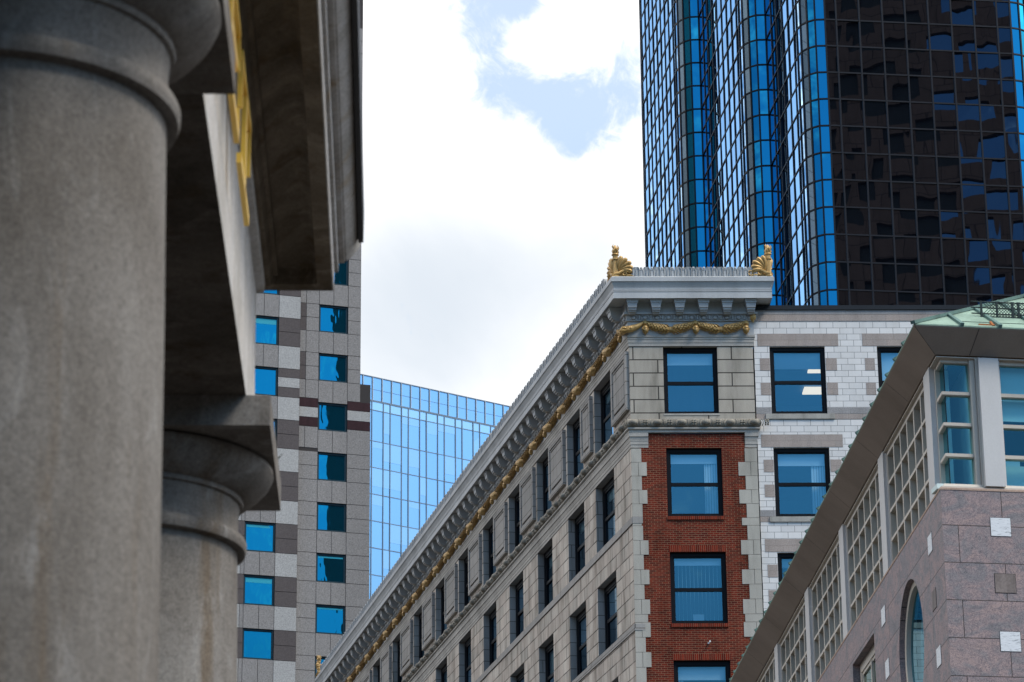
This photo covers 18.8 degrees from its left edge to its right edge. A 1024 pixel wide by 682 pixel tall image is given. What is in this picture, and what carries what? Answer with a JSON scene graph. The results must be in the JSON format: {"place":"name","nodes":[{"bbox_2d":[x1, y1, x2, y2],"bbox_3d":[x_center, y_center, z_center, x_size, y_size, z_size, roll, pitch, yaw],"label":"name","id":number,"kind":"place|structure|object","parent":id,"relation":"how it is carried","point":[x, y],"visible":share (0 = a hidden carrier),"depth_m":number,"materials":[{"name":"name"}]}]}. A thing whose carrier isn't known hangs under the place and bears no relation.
{"place":"outdoors","nodes":[
{"label":"outdoors","id":0,"kind":"place"},
{"bbox_2d":[0,0,363,681],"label":"market hall","id":1,"kind":"structure","parent":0,"point":[181,183],"depth_m":11.68,"materials":[{"name":"stone"}]},
{"bbox_2d":[360,374,509,598],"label":"pale glass block","id":2,"kind":"structure","parent":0,"point":[426,444],"depth_m":422.30,"materials":[{"name":"blue glass"}]},
{"bbox_2d":[360,0,644,405],"label":"sky","id":3,"kind":"structure","parent":0,"point":[503,149],"materials":[{"name":"white"}]},
{"bbox_2d":[639,0,1023,346],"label":"glass tower","id":4,"kind":"structure","parent":0,"point":[850,152],"depth_m":213.91,"materials":[{"name":"glass"}]},
{"bbox_2d":[753,305,974,615],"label":"glazed brick building","id":5,"kind":"structure","parent":0,"point":[820,371],"depth_m":109.97,"materials":[{"name":"white brick"}]},
{"bbox_2d":[777,553,794,582],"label":"window","id":6,"kind":"structure","parent":5,"relation":"in","point":[783,558],"depth_m":107.73,"materials":[{"name":"blue glass"}]},
{"bbox_2d":[769,347,826,413],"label":"window","id":7,"kind":"structure","parent":5,"relation":"in","point":[780,357],"depth_m":110.21,"materials":[{"name":"blue glass"}]},
{"bbox_2d":[773,448,829,515],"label":"window","id":8,"kind":"structure","parent":5,"relation":"in","point":[817,458],"depth_m":108.98,"materials":[{"name":"blue glass"}]},
{"bbox_2d":[877,347,901,387],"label":"window","id":9,"kind":"structure","parent":5,"relation":"in","point":[885,355],"depth_m":110.31,"materials":[{"name":"blue glass"}]},
{"label":"ground","id":10,"kind":"structure","parent":0,"visible":0},
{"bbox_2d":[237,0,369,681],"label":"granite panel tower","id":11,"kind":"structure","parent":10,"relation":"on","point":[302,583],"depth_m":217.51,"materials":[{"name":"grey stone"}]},
{"bbox_2d":[242,628,272,659],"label":"window","id":12,"kind":"structure","parent":11,"relation":"in","point":[256,643],"depth_m":212.22,"materials":[{"name":"blue glass"}]},
{"bbox_2d":[243,575,273,605],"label":"window","id":13,"kind":"structure","parent":11,"relation":"in","point":[253,593],"depth_m":213.42,"materials":[{"name":"blue glass"}]},
{"bbox_2d":[245,521,274,552],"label":"window","id":14,"kind":"structure","parent":11,"relation":"in","point":[257,539],"depth_m":214.72,"materials":[{"name":"blue glass"}]},
{"bbox_2d":[255,366,277,395],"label":"window","id":15,"kind":"structure","parent":11,"relation":"in","point":[266,378],"depth_m":218.58,"materials":[{"name":"blue glass"}]},
{"bbox_2d":[255,316,278,344],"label":"window","id":16,"kind":"structure","parent":11,"relation":"in","point":[265,333],"depth_m":219.76,"materials":[{"name":"blue glass"}]},
{"bbox_2d":[263,291,278,294],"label":"window","id":17,"kind":"structure","parent":11,"relation":"in","point":[265,292],"depth_m":220.84,"materials":[{"name":"blue glass"}]},
{"bbox_2d":[273,419,276,439],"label":"window","id":18,"kind":"structure","parent":11,"relation":"in","point":[275,421],"depth_m":217.62,"materials":[{"name":"blue glass"}]},
{"bbox_2d":[315,657,326,677],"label":"window","id":19,"kind":"structure","parent":11,"relation":"in","point":[322,658],"depth_m":213.68,"materials":[{"name":"blue glass"}]},
{"bbox_2d":[315,605,344,634],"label":"window","id":20,"kind":"structure","parent":11,"relation":"in","point":[326,621],"depth_m":214.93,"materials":[{"name":"blue glass"}]},
{"bbox_2d":[316,553,344,582],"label":"window","id":21,"kind":"structure","parent":11,"relation":"in","point":[331,570],"depth_m":216.14,"materials":[{"name":"blue glass"}]},
{"bbox_2d":[317,452,345,481],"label":"window","id":22,"kind":"structure","parent":11,"relation":"in","point":[330,466],"depth_m":218.58,"materials":[{"name":"blue glass"}]},
{"bbox_2d":[317,502,345,531],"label":"window","id":23,"kind":"structure","parent":11,"relation":"in","point":[330,517],"depth_m":217.36,"materials":[{"name":"blue glass"}]},
{"bbox_2d":[318,353,346,382],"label":"window","id":24,"kind":"structure","parent":11,"relation":"in","point":[333,368],"depth_m":221.00,"materials":[{"name":"blue glass"}]},
{"bbox_2d":[318,403,346,431],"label":"window","id":25,"kind":"structure","parent":11,"relation":"in","point":[331,417],"depth_m":219.81,"materials":[{"name":"blue glass"}]},
{"bbox_2d":[319,305,347,333],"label":"window","id":26,"kind":"structure","parent":11,"relation":"in","point":[332,319],"depth_m":222.24,"materials":[{"name":"blue glass"}]},
{"bbox_2d":[334,260,347,285],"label":"window","id":27,"kind":"structure","parent":11,"relation":"in","point":[340,278],"depth_m":223.55,"materials":[{"name":"blue glass"}]},
{"bbox_2d":[315,244,773,681],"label":"corner office building","id":28,"kind":"structure","parent":10,"relation":"on","point":[594,516],"depth_m":111.48,"materials":[{"name":"grey stone"}]},
{"bbox_2d":[378,665,379,681],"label":"window","id":29,"kind":"structure","parent":28,"relation":"in","point":[379,665],"depth_m":155.68,"materials":[{"name":"black glass"}]},
{"bbox_2d":[398,640,402,681],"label":"window","id":30,"kind":"structure","parent":28,"relation":"in","point":[400,678],"depth_m":150.63,"materials":[{"name":"black glass"}]},
{"bbox_2d":[419,612,423,660],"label":"window","id":31,"kind":"structure","parent":28,"relation":"in","point":[421,653],"depth_m":145.71,"materials":[{"name":"black glass"}]},
{"bbox_2d":[441,585,446,634],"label":"window","id":32,"kind":"structure","parent":28,"relation":"in","point":[443,626],"depth_m":141.02,"materials":[{"name":"black glass"}]},
{"bbox_2d":[441,663,446,681],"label":"window","id":33,"kind":"structure","parent":28,"relation":"in","point":[444,670],"depth_m":139.93,"materials":[{"name":"black glass"}]},
{"bbox_2d":[464,556,470,606],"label":"window","id":34,"kind":"structure","parent":28,"relation":"in","point":[466,559],"depth_m":136.39,"materials":[{"name":"black glass"}]},
{"bbox_2d":[465,636,470,681],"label":"window","id":35,"kind":"structure","parent":28,"relation":"in","point":[467,644],"depth_m":134.99,"materials":[{"name":"black glass"}]},
{"bbox_2d":[489,525,495,578],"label":"window","id":36,"kind":"structure","parent":28,"relation":"in","point":[492,569],"depth_m":131.67,"materials":[{"name":"black glass"}]},
{"bbox_2d":[489,608,496,664],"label":"window","id":37,"kind":"structure","parent":28,"relation":"in","point":[492,617],"depth_m":130.36,"materials":[{"name":"black glass"}]},
{"bbox_2d":[515,492,519,546],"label":"window","id":38,"kind":"structure","parent":28,"relation":"in","point":[517,498],"depth_m":127.16,"materials":[{"name":"black glass"}]},
{"bbox_2d":[515,578,523,637],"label":"window","id":39,"kind":"structure","parent":28,"relation":"in","point":[519,587],"depth_m":125.80,"materials":[{"name":"black glass"}]},
{"bbox_2d":[516,669,523,681],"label":"window","id":40,"kind":"structure","parent":28,"relation":"in","point":[520,677],"depth_m":124.58,"materials":[{"name":"black glass"}]},
{"bbox_2d":[543,456,551,515],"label":"window","id":41,"kind":"structure","parent":28,"relation":"in","point":[547,504],"depth_m":122.49,"materials":[{"name":"black glass"}]},
{"bbox_2d":[544,545,552,606],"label":"window","id":42,"kind":"structure","parent":28,"relation":"in","point":[548,554],"depth_m":121.33,"materials":[{"name":"black glass"}]},
{"bbox_2d":[545,640,553,681],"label":"window","id":43,"kind":"structure","parent":28,"relation":"in","point":[549,648],"depth_m":120.13,"materials":[{"name":"black glass"}]},
{"bbox_2d":[573,417,583,477],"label":"window","id":44,"kind":"structure","parent":28,"relation":"in","point":[578,466],"depth_m":117.86,"materials":[{"name":"black glass"}]},
{"bbox_2d":[575,510,584,574],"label":"window","id":45,"kind":"structure","parent":28,"relation":"in","point":[579,520],"depth_m":116.69,"materials":[{"name":"black glass"}]},
{"bbox_2d":[576,607,586,675],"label":"window","id":46,"kind":"structure","parent":28,"relation":"in","point":[581,617],"depth_m":115.33,"materials":[{"name":"black glass"}]},
{"bbox_2d":[600,380,612,446],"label":"window","id":47,"kind":"structure","parent":28,"relation":"in","point":[606,429],"depth_m":113.98,"materials":[{"name":"black glass"}]},
{"bbox_2d":[602,476,614,546],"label":"window","id":48,"kind":"structure","parent":28,"relation":"in","point":[608,520],"depth_m":112.65,"materials":[{"name":"black glass"}]},
{"bbox_2d":[604,578,616,649],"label":"window","id":49,"kind":"structure","parent":28,"relation":"in","point":[610,591],"depth_m":111.42,"materials":[{"name":"black glass"}]},
{"bbox_2d":[663,348,718,413],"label":"window","id":50,"kind":"structure","parent":28,"relation":"in","point":[671,356],"depth_m":110.15,"materials":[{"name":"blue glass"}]},
{"bbox_2d":[666,449,722,515],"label":"window","id":51,"kind":"structure","parent":28,"relation":"in","point":[711,459],"depth_m":108.71,"materials":[{"name":"blue glass"}]},
{"bbox_2d":[670,553,727,622],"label":"window","id":52,"kind":"structure","parent":28,"relation":"in","point":[676,559],"depth_m":107.47,"materials":[{"name":"blue glass"}]},
{"bbox_2d":[693,614,703,620],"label":"window card","id":53,"kind":"object","parent":52,"relation":"attached to","point":[698,617],"depth_m":107.05,"materials":[{"name":"white"}]},
{"bbox_2d":[674,661,729,681],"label":"window","id":54,"kind":"structure","parent":28,"relation":"in","point":[683,670],"depth_m":106.37,"materials":[{"name":"blue glass"}]},
{"bbox_2d":[729,294,1023,681],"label":"pink granite building","id":55,"kind":"structure","parent":10,"relation":"on","point":[906,563],"depth_m":65.95,"materials":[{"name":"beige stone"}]},
{"bbox_2d":[860,645,875,681],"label":"window","id":56,"kind":"structure","parent":55,"relation":"in","point":[865,667],"depth_m":73.54,"materials":[{"name":"beige paint"}]},
{"bbox_2d":[905,581,923,681],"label":"round window","id":57,"kind":"structure","parent":55,"relation":"in","point":[914,631],"depth_m":67.53,"materials":[{"name":"glass"}]},
{"bbox_2d":[934,359,983,486],"bbox_3d":[9.308,1.788,64.514,0.813,2.860,0.652,-1,-19,0],"label":"corner window","id":58,"kind":"structure","parent":55,"relation":"in","point":[941,395],"depth_m":64.44,"materials":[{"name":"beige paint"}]},
{"bbox_2d":[999,361,1023,461],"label":"front window","id":59,"kind":"structure","parent":55,"relation":"in","point":[1011,373],"depth_m":64.85,"materials":[{"name":"blue glass"}]},
{"bbox_2d":[1005,461,1023,485],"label":"window pane","id":60,"kind":"object","parent":55,"relation":"in","point":[1014,473],"visible":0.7,"depth_m":64.45,"materials":[{"name":"blue glass"}]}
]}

